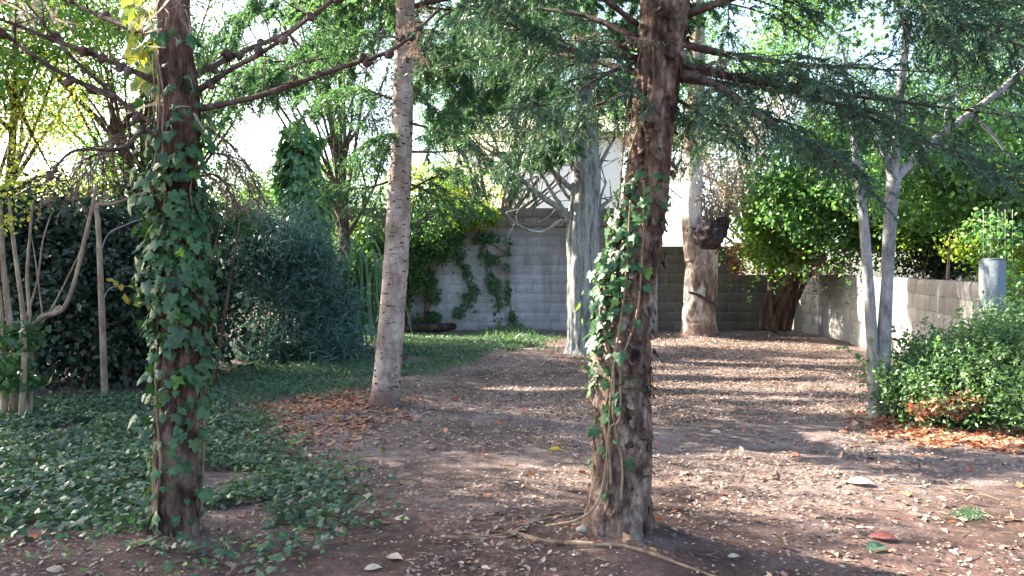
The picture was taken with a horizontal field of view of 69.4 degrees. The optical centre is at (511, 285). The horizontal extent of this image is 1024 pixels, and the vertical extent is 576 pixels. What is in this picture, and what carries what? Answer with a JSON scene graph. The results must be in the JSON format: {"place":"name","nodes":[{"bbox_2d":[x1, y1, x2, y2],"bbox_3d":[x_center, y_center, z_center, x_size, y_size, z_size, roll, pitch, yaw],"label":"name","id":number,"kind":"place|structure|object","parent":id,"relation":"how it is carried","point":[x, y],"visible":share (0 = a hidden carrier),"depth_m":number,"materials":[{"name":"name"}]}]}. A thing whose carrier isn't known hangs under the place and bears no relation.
{"place":"outdoors","nodes":[
{"label":"outdoors","id":0,"kind":"place"},
{"bbox_2d":[0,309,1023,575],"bbox_3d":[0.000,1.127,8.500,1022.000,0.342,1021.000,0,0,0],"label":"ground","id":1,"kind":"structure","parent":0,"point":[336,557],"depth_m":4.53,"materials":[{"name":"soil"}]},
{"bbox_2d":[0,122,97,418],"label":"bare shrub","id":2,"kind":"object","parent":1,"relation":"on","point":[23,381],"visible":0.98,"depth_m":6.78,"materials":[{"name":"beige plant"}]},
{"bbox_2d":[0,0,112,130],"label":"shade tree","id":3,"kind":"object","parent":1,"relation":"on","point":[38,65],"visible":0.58,"depth_m":11.57,"materials":[{"name":"green plant"}]},
{"bbox_2d":[0,0,155,205],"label":"yellow tree","id":4,"kind":"object","parent":1,"relation":"on","point":[18,106],"visible":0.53,"depth_m":12.09,"materials":[{"name":"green plant"}]},
{"bbox_2d":[92,152,142,397],"bbox_3d":[-4.284,-0.107,8.022,0.595,2.706,0.122,0,0,4],"label":"sapling","id":5,"kind":"object","parent":1,"relation":"on","point":[102,334],"visible":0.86,"depth_m":8.03,"materials":[{"name":"beige plant"}]},
{"bbox_2d":[127,538,144,548],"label":"fallen leaf","id":6,"kind":"object","parent":1,"relation":"on","point":[134,540],"visible":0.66,"depth_m":3.47,"materials":[{"name":"brown plant"}]},
{"bbox_2d":[0,158,296,398],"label":"hedge","id":7,"kind":"object","parent":1,"relation":"on","point":[73,350],"visible":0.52,"depth_m":8.77,"materials":[{"name":"green plant"}]},
{"bbox_2d":[0,0,316,211],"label":"green tree","id":8,"kind":"object","parent":1,"relation":"on","point":[118,124],"visible":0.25,"depth_m":13.72,"materials":[{"name":"green plant"}]},
{"bbox_2d":[0,383,408,571],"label":"weeds","id":9,"kind":"object","parent":1,"relation":"on","point":[139,542],"visible":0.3,"depth_m":4.58,"materials":[{"name":"green plant"}]},
{"bbox_2d":[0,385,420,575],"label":"ground ivy","id":10,"kind":"object","parent":1,"relation":"on","point":[64,463],"visible":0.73,"depth_m":4.74,"materials":[{"name":"green plant"}]},
{"bbox_2d":[0,0,439,537],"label":"conifer tree","id":11,"kind":"object","parent":1,"relation":"on","point":[175,15],"visible":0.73,"depth_m":3.61,"materials":[{"name":"brown plant"}]},
{"bbox_2d":[118,0,157,100],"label":"climbing vine","id":12,"kind":"object","parent":11,"relation":"attached to","point":[129,52],"visible":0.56,"depth_m":3.82,"materials":[{"name":"yellow plant"}]},
{"bbox_2d":[127,28,227,536],"bbox_3d":[-1.647,0.036,3.600,0.486,2.552,0.354,0,0,0],"label":"climbing ivy","id":13,"kind":"object","parent":11,"relation":"attached to","point":[187,217],"visible":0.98,"depth_m":3.57,"materials":[{"name":"green plant"}]},
{"bbox_2d":[225,553,255,575],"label":"dry stick","id":14,"kind":"object","parent":1,"relation":"on","point":[233,569],"visible":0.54,"depth_m":3.26,"materials":[{"name":"grey wood"}]},
{"bbox_2d":[204,192,380,364],"bbox_3d":[-3.783,-0.111,11.276,3.784,2.735,2.748,0,0,21],"label":"bush","id":15,"kind":"object","parent":1,"relation":"on","point":[293,258],"visible":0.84,"depth_m":10.94,"materials":[{"name":"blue plant"}]},
{"bbox_2d":[265,120,339,347],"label":"ivy column","id":16,"kind":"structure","parent":1,"relation":"on","point":[300,163],"depth_m":12.39,"materials":[{"name":"green plant"}]},
{"bbox_2d":[194,0,436,280],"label":"feathery tree","id":17,"kind":"object","parent":1,"relation":"on","point":[339,150],"visible":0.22,"depth_m":14.86,"materials":[{"name":"green plant"}]},
{"bbox_2d":[220,153,411,246],"bbox_3d":[-4.558,-1.195,17.813,5.112,4.422,3.174,0,0,0],"label":"acacia tree","id":18,"kind":"object","parent":1,"relation":"on","point":[334,227],"visible":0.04,"depth_m":17.67,"materials":[{"name":"green plant"}]},
{"bbox_2d":[334,526,342,532],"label":"fallen leaf","id":19,"kind":"object","parent":1,"relation":"on","point":[338,529],"visible":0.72,"depth_m":3.79,"materials":[{"name":"brown plant"}]},
{"bbox_2d":[205,382,474,470],"bbox_3d":[-1.713,1.212,7.078,3.248,0.219,3.906,0,0,0],"label":"orange leaf drift","id":20,"kind":"object","parent":1,"relation":"on","point":[340,401],"visible":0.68,"depth_m":7.02,"materials":[{"name":"orange plant"}]},
{"bbox_2d":[321,239,413,350],"bbox_3d":[-2.719,0.285,12.799,1.820,2.118,1.747,0,0,27],"label":"strap leaf plant","id":21,"kind":"object","parent":1,"relation":"on","point":[362,273],"visible":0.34,"depth_m":12.39,"materials":[{"name":"green plant"}]},
{"bbox_2d":[364,563,381,569],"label":"fallen leaf","id":22,"kind":"object","parent":1,"relation":"on","point":[372,566],"visible":1,"depth_m":3.24,"materials":[{"name":"white plant"}]},
{"bbox_2d":[200,330,566,404],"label":"grass","id":23,"kind":"structure","parent":1,"relation":"on","point":[369,365],"depth_m":10.09,"materials":[{"name":"green plant"}]},
{"bbox_2d":[223,332,561,395],"bbox_3d":[-2.192,1.065,12.246,4.305,0.336,7.931,0,0,27],"label":"clover","id":24,"kind":"object","parent":1,"relation":"on","point":[361,375],"visible":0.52,"depth_m":10.37,"materials":[{"name":"green plant"}]},
{"bbox_2d":[386,552,402,558],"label":"fallen leaf","id":25,"kind":"object","parent":1,"relation":"on","point":[396,555],"visible":1,"depth_m":3.34,"materials":[{"name":"beige plant"}]},
{"bbox_2d":[194,0,608,406],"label":"slender tree","id":26,"kind":"object","parent":1,"relation":"on","point":[395,15],"visible":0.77,"depth_m":7.48,"materials":[{"name":"green plant"}]},
{"bbox_2d":[324,190,505,327],"bbox_3d":[-2.332,-0.445,16.164,4.416,3.255,1.380,0,0,0],"label":"overhanging shrub","id":27,"kind":"object","parent":1,"relation":"on","point":[438,249],"visible":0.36,"depth_m":16.02,"materials":[{"name":"green plant"}]},
{"bbox_2d":[404,322,456,331],"bbox_3d":[-1.703,0.911,16.238,1.482,0.192,0.221,0,0,-37],"label":"log","id":28,"kind":"object","parent":1,"relation":"on","point":[428,327],"visible":0.91,"depth_m":16.07,"materials":[{"name":"brown wood"}]},
{"bbox_2d":[369,150,523,207],"bbox_3d":[-1.755,-1.283,19.979,4.151,4.577,3.045,0,0,0],"label":"lime tree","id":29,"kind":"object","parent":1,"relation":"on","point":[418,175],"visible":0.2,"depth_m":19.46,"materials":[{"name":"green plant"}]},
{"bbox_2d":[336,208,657,331],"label":"block wall","id":30,"kind":"structure","parent":1,"relation":"on","point":[537,276],"depth_m":16.52,"materials":[{"name":"grey concrete"}]},
{"bbox_2d":[412,269,442,323],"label":"wall ivy","id":31,"kind":"object","parent":30,"relation":"attached to","point":[434,316],"depth_m":16.40,"materials":[{"name":"green plant"}]},
{"bbox_2d":[452,222,481,319],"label":"wall ivy","id":32,"kind":"object","parent":30,"relation":"attached to","point":[469,296],"depth_m":16.40,"materials":[{"name":"green plant"}]},
{"bbox_2d":[472,230,512,325],"bbox_3d":[-0.437,-0.179,16.422,0.924,2.158,0.199,0,0,0],"label":"wall ivy","id":33,"kind":"object","parent":30,"relation":"attached to","point":[492,282],"depth_m":16.41,"materials":[{"name":"green plant"}]},
{"bbox_2d":[504,279,520,325],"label":"wall ivy","id":34,"kind":"object","parent":30,"relation":"attached to","point":[512,314],"depth_m":16.41,"materials":[{"name":"green plant"}]},
{"bbox_2d":[0,408,1021,575],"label":"leaf crumbs","id":35,"kind":"object","parent":1,"relation":"on","point":[462,562],"visible":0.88,"depth_m":3.92,"materials":[{"name":"brown plant"}]},
{"bbox_2d":[479,322,543,341],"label":"weed clump","id":36,"kind":"object","parent":1,"relation":"on","point":[508,331],"visible":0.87,"depth_m":14.52,"materials":[{"name":"green plant"}]},
{"bbox_2d":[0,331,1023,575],"bbox_3d":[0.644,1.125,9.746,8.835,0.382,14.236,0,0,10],"label":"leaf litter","id":37,"kind":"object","parent":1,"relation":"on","point":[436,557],"visible":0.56,"depth_m":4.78,"materials":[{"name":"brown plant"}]},
{"bbox_2d":[2,410,1023,575],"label":"curled leaves","id":38,"kind":"object","parent":1,"relation":"on","point":[527,573],"visible":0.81,"depth_m":4.49,"materials":[{"name":"brown plant"}]},
{"bbox_2d":[20,409,1023,575],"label":"fallen twigs","id":39,"kind":"object","parent":1,"relation":"on","point":[653,478],"depth_m":4.44,"materials":[{"name":"brown wood"}]},
{"bbox_2d":[376,0,683,208],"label":"evergreen tree","id":40,"kind":"object","parent":1,"relation":"on","point":[505,135],"visible":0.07,"depth_m":18.24,"materials":[{"name":"green plant"}]},
{"bbox_2d":[446,114,630,208],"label":"house","id":41,"kind":"structure","parent":1,"relation":"on","point":[611,171],"depth_m":29.00,"materials":[{"name":"paint"}]},
{"bbox_2d":[550,446,561,449],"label":"fallen leaf","id":42,"kind":"object","parent":1,"relation":"on","point":[554,448],"visible":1,"depth_m":5.56,"materials":[{"name":"yellow plant"}]},
{"bbox_2d":[445,510,714,575],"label":"surface root","id":43,"kind":"object","parent":1,"relation":"on","point":[563,542],"visible":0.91,"depth_m":3.48,"materials":[{"name":"brown wood"}]},
{"bbox_2d":[576,525,586,532],"bbox_3d":[0.345,1.179,3.581,0.071,0.042,0.042,0,0,0],"label":"pebble","id":44,"kind":"object","parent":1,"relation":"on","point":[581,529],"visible":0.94,"depth_m":3.57,"materials":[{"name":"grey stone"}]},
{"bbox_2d":[471,0,732,354],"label":"cypress tree","id":45,"kind":"object","parent":1,"relation":"on","point":[581,215],"visible":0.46,"depth_m":11.64,"materials":[{"name":"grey plant"}]},
{"bbox_2d":[395,331,867,423],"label":"leaf litter","id":46,"kind":"object","parent":1,"relation":"on","point":[696,380],"visible":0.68,"depth_m":8.97,"materials":[{"name":"brown plant"}]},
{"bbox_2d":[658,246,737,331],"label":"block wall","id":47,"kind":"structure","parent":1,"relation":"on","point":[671,274],"depth_m":16.59,"materials":[{"name":"grey concrete"}]},
{"bbox_2d":[387,0,1023,540],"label":"conifer tree","id":48,"kind":"object","parent":1,"relation":"on","point":[663,26],"visible":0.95,"depth_m":3.52,"materials":[{"name":"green plant"}]},
{"bbox_2d":[545,182,644,527],"bbox_3d":[0.393,0.321,3.477,0.476,1.625,0.054,0,0,-10],"label":"dead vine","id":49,"kind":"object","parent":48,"relation":"hanging from","point":[608,452],"visible":0.91,"depth_m":3.50,"materials":[{"name":"brown plant"}]},
{"bbox_2d":[575,47,676,510],"bbox_3d":[0.530,0.086,3.619,0.400,2.455,0.427,0,0,-23],"label":"climbing ivy","id":50,"kind":"object","parent":48,"relation":"attached to","point":[606,280],"visible":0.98,"depth_m":3.53,"materials":[{"name":"green plant"}]},
{"bbox_2d":[600,0,832,336],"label":"pollard tree","id":51,"kind":"object","parent":1,"relation":"on","point":[702,240],"visible":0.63,"depth_m":14.66,"materials":[{"name":"beige plant"}]},
{"bbox_2d":[728,553,738,556],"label":"fallen leaf","id":52,"kind":"object","parent":1,"relation":"on","point":[733,555],"visible":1,"depth_m":3.39,"materials":[{"name":"white plant"}]},
{"bbox_2d":[669,77,822,274],"bbox_3d":[6.242,-2.494,20.936,5.405,7.047,3.761,0,0,0],"label":"olive tree","id":53,"kind":"object","parent":1,"relation":"on","point":[722,177],"visible":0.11,"depth_m":20.82,"materials":[{"name":"green plant"}]},
{"bbox_2d":[738,275,789,330],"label":"block wall","id":54,"kind":"structure","parent":1,"relation":"on","point":[748,315],"depth_m":16.61,"materials":[{"name":"grey concrete"}]},
{"bbox_2d":[723,242,751,279],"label":"orange creeper","id":55,"kind":"object","parent":54,"relation":"attached to","point":[736,264],"visible":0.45,"depth_m":16.25,"materials":[{"name":"plant"}]},
{"bbox_2d":[705,0,913,274],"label":"tall tree","id":56,"kind":"object","parent":1,"relation":"on","point":[822,46],"visible":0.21,"depth_m":23.16,"materials":[{"name":"green plant"}]},
{"bbox_2d":[717,108,992,332],"bbox_3d":[6.390,-1.336,14.139,5.344,4.646,3.827,0,0,45],"label":"spreading tree","id":57,"kind":"object","parent":1,"relation":"on","point":[803,209],"visible":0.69,"depth_m":14.02,"materials":[{"name":"bright leaf"},{"name":"green leaf"},{"name":"dark bark"}]},
{"bbox_2d":[847,476,873,483],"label":"fallen leaf","id":58,"kind":"object","parent":1,"relation":"on","point":[859,480],"visible":1,"depth_m":4.76,"materials":[{"name":"white plant"}]},
{"bbox_2d":[699,0,1023,417],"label":"twin stem tree","id":59,"kind":"object","parent":1,"relation":"on","point":[881,333],"visible":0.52,"depth_m":6.85,"materials":[{"name":"grey plant"}]},
{"bbox_2d":[866,541,884,549],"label":"fallen leaf","id":60,"kind":"object","parent":1,"relation":"on","point":[872,545],"visible":1,"depth_m":3.51,"materials":[{"name":"green plant"}]},
{"bbox_2d":[869,530,896,538],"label":"fallen leaf","id":61,"kind":"object","parent":1,"relation":"on","point":[882,534],"visible":1,"depth_m":3.65,"materials":[{"name":"pink plant"}]},
{"bbox_2d":[794,275,978,358],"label":"block wall","id":62,"kind":"structure","parent":1,"relation":"on","point":[916,301],"depth_m":11.54,"materials":[{"name":"grey concrete"}]},
{"bbox_2d":[783,0,1023,279],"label":"broad tree","id":63,"kind":"object","parent":1,"relation":"on","point":[961,97],"visible":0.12,"depth_m":13.61,"materials":[{"name":"green plant"}]},
{"bbox_2d":[906,510,920,514],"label":"fallen leaf","id":64,"kind":"object","parent":1,"relation":"on","point":[913,512],"visible":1,"depth_m":4.12,"materials":[{"name":"beige plant"}]},
{"bbox_2d":[836,285,1023,438],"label":"bush","id":65,"kind":"object","parent":1,"relation":"on","point":[918,373],"visible":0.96,"depth_m":6.48,"materials":[{"name":"green plant"}]},
{"bbox_2d":[840,409,1023,470],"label":"red leaf drift","id":66,"kind":"object","parent":1,"relation":"on","point":[983,437],"visible":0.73,"depth_m":6.10,"materials":[{"name":"plant"}]},
{"bbox_2d":[901,387,986,421],"bbox_3d":[3.685,1.021,6.325,0.710,0.315,0.428,0,0,0],"label":"fern clump","id":67,"kind":"object","parent":66,"relation":"on","point":[947,413],"visible":0.75,"depth_m":6.25,"materials":[{"name":"orange plant"}]},
{"bbox_2d":[848,97,1023,325],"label":"leafy tree","id":68,"kind":"object","parent":1,"relation":"on","point":[948,204],"visible":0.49,"depth_m":9.67,"materials":[{"name":"green plant"}]},
{"bbox_2d":[857,216,1023,329],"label":"thicket","id":69,"kind":"object","parent":1,"relation":"on","point":[934,267],"visible":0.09,"depth_m":13.03,"materials":[{"name":"green plant"}]},
{"bbox_2d":[872,222,1023,314],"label":"yellow shrub","id":70,"kind":"object","parent":1,"relation":"on","point":[1018,254],"visible":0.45,"depth_m":11.71,"materials":[{"name":"green plant"}]},
{"bbox_2d":[944,505,988,521],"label":"grass tuft","id":71,"kind":"object","parent":1,"relation":"on","point":[971,514],"visible":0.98,"depth_m":4.15,"materials":[{"name":"green plant"}]},
{"bbox_2d":[949,201,1023,312],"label":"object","id":72,"kind":"object","parent":1,"relation":"on","point":[990,237],"visible":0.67,"depth_m":8.00,"materials":[{"name":"green plant"}]},
{"bbox_2d":[979,258,1005,378],"bbox_3d":[4.924,0.499,7.585,0.170,1.549,0.170,0,0,0],"label":"concrete post","id":73,"kind":"object","parent":1,"relation":"on","point":[992,277],"visible":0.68,"depth_m":7.50,"materials":[{"name":"grey concrete"}]},
{"bbox_2d":[0,0,1023,280],"label":"sky","id":74,"kind":"structure","parent":0,"point":[266,137],"materials":[{"name":"white"}]}
]}

